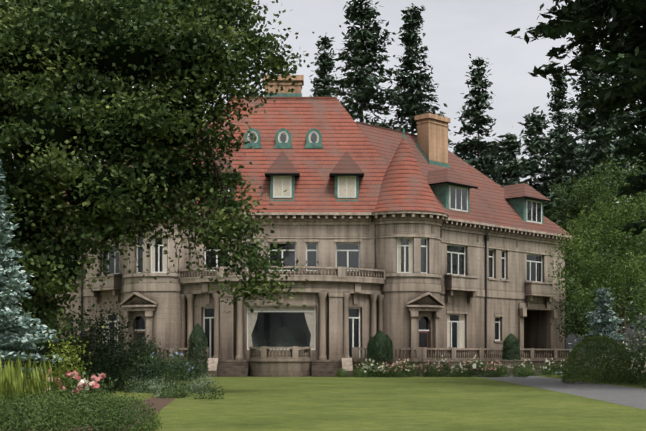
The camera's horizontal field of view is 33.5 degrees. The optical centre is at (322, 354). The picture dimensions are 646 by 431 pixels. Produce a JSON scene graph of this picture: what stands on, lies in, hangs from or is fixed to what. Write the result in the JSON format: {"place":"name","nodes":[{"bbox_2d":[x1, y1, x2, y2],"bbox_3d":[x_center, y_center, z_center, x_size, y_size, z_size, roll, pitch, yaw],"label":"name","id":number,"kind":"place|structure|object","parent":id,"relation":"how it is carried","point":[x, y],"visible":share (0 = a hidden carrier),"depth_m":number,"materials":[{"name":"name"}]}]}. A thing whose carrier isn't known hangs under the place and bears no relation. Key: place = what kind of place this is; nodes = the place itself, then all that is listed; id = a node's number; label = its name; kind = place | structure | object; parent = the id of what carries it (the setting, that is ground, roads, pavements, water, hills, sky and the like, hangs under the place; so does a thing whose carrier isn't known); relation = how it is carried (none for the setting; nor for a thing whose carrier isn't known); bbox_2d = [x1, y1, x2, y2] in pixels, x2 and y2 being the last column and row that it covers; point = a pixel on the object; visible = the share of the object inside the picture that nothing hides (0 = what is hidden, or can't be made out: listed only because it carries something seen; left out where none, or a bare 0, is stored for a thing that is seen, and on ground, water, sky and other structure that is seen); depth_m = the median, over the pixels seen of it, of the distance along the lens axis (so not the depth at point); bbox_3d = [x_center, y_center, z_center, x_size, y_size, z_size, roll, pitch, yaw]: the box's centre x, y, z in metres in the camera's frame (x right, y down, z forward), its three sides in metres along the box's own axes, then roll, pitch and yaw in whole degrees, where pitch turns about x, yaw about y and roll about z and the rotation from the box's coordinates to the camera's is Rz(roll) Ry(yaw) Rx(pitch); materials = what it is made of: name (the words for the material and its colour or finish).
{"place":"outdoors","nodes":[
{"label":"outdoors","id":0,"kind":"place"},
{"bbox_2d":[4,356,645,430],"bbox_3d":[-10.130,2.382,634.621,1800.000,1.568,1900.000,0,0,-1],"label":"ground","id":1,"kind":"structure","parent":0,"point":[365,404],"depth_m":35.72,"materials":[{"name":"green plant"}]},
{"bbox_2d":[0,333,93,420],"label":"yellow shrubs","id":2,"kind":"object","parent":1,"relation":"on","point":[11,382],"visible":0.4,"depth_m":29.22,"materials":[{"name":"green plant"}]},
{"bbox_2d":[0,0,328,366],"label":"maple tree","id":3,"kind":"object","parent":1,"relation":"on","point":[155,21],"depth_m":45.56,"materials":[{"name":"green plant"}]},
{"bbox_2d":[9,376,448,430],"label":"flower beds","id":4,"kind":"object","parent":1,"relation":"on","point":[159,403],"visible":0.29,"depth_m":36.89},
{"bbox_2d":[3,293,520,396],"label":"shrubs","id":5,"kind":"object","parent":1,"relation":"on","point":[113,366],"depth_m":54.60,"materials":[{"name":"green plant"}]},
{"bbox_2d":[141,352,193,371],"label":"blue flowers","id":6,"kind":"object","parent":5,"relation":"on","point":[173,357],"visible":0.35,"depth_m":68.05,"materials":[{"name":"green plant"}]},
{"bbox_2d":[42,359,501,394],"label":"pink flowers","id":7,"kind":"object","parent":1,"relation":"on","point":[93,384],"visible":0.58,"depth_m":31.54,"materials":[{"name":"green plant"}]},
{"bbox_2d":[0,363,568,430],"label":"plants","id":8,"kind":"object","parent":1,"relation":"on","point":[108,413],"visible":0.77,"depth_m":24.32,"materials":[{"name":"green plant"}]},
{"bbox_2d":[17,75,616,376],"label":"mansion","id":9,"kind":"structure","parent":1,"relation":"on","point":[425,244],"depth_m":84.78,"materials":[{"name":"stone"}]},
{"bbox_2d":[0,159,637,389],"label":"blue spruces","id":10,"kind":"object","parent":1,"relation":"on","point":[22,323],"depth_m":40.61,"materials":[{"name":"teal plant"}]},
{"bbox_2d":[41,310,645,416],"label":"shrubs","id":11,"kind":"object","parent":1,"relation":"on","point":[638,375],"visible":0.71,"depth_m":69.22,"materials":[{"name":"green plant"}]},
{"bbox_2d":[49,313,645,390],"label":"white flowers","id":12,"kind":"object","parent":11,"relation":"on","point":[83,381],"visible":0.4,"depth_m":75.46,"materials":[{"name":"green plant"}]},
{"bbox_2d":[243,0,645,352],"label":"conifer trees","id":13,"kind":"object","parent":1,"relation":"on","point":[578,158],"depth_m":126.43,"materials":[{"name":"green plant"}]},
{"bbox_2d":[505,0,645,235],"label":"tree","id":14,"kind":"object","parent":1,"relation":"on","point":[575,18],"visible":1,"depth_m":54.74,"materials":[{"name":"green plant"}]},
{"bbox_2d":[561,334,634,383],"bbox_3d":[15.898,0.280,61.939,4.219,3.003,4.254,0,0,-1],"label":"dome shrub","id":15,"kind":"object","parent":1,"relation":"on","point":[587,343],"visible":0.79,"depth_m":61.05,"materials":[{"name":"green plant"}]},
{"bbox_2d":[574,211,635,361],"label":"tree trunk and branches","id":16,"kind":"object","parent":1,"relation":"on","point":[624,325],"visible":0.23,"depth_m":86.73,"materials":[{"name":"brown plant"}]},
{"bbox_2d":[540,149,645,346],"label":"tree leaves","id":17,"kind":"object","parent":16,"relation":"attached to","point":[585,195],"visible":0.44,"depth_m":101.87,"materials":[{"name":"green plant"}]},
{"bbox_2d":[545,184,645,341],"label":"light-leaved trees","id":18,"kind":"object","parent":16,"relation":"attached to","point":[599,268],"visible":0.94,"depth_m":85.33,"materials":[{"name":"green plant"}]},
{"bbox_2d":[12,0,645,354],"label":"sky","id":19,"kind":"structure","parent":0,"point":[454,30],"materials":[{"name":"white"}]},
{"bbox_2d":[477,374,645,409],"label":"driveway","id":20,"kind":"structure","parent":0,"point":[629,396],"depth_m":51.92,"materials":[{"name":"grey asphalt"}]}
]}

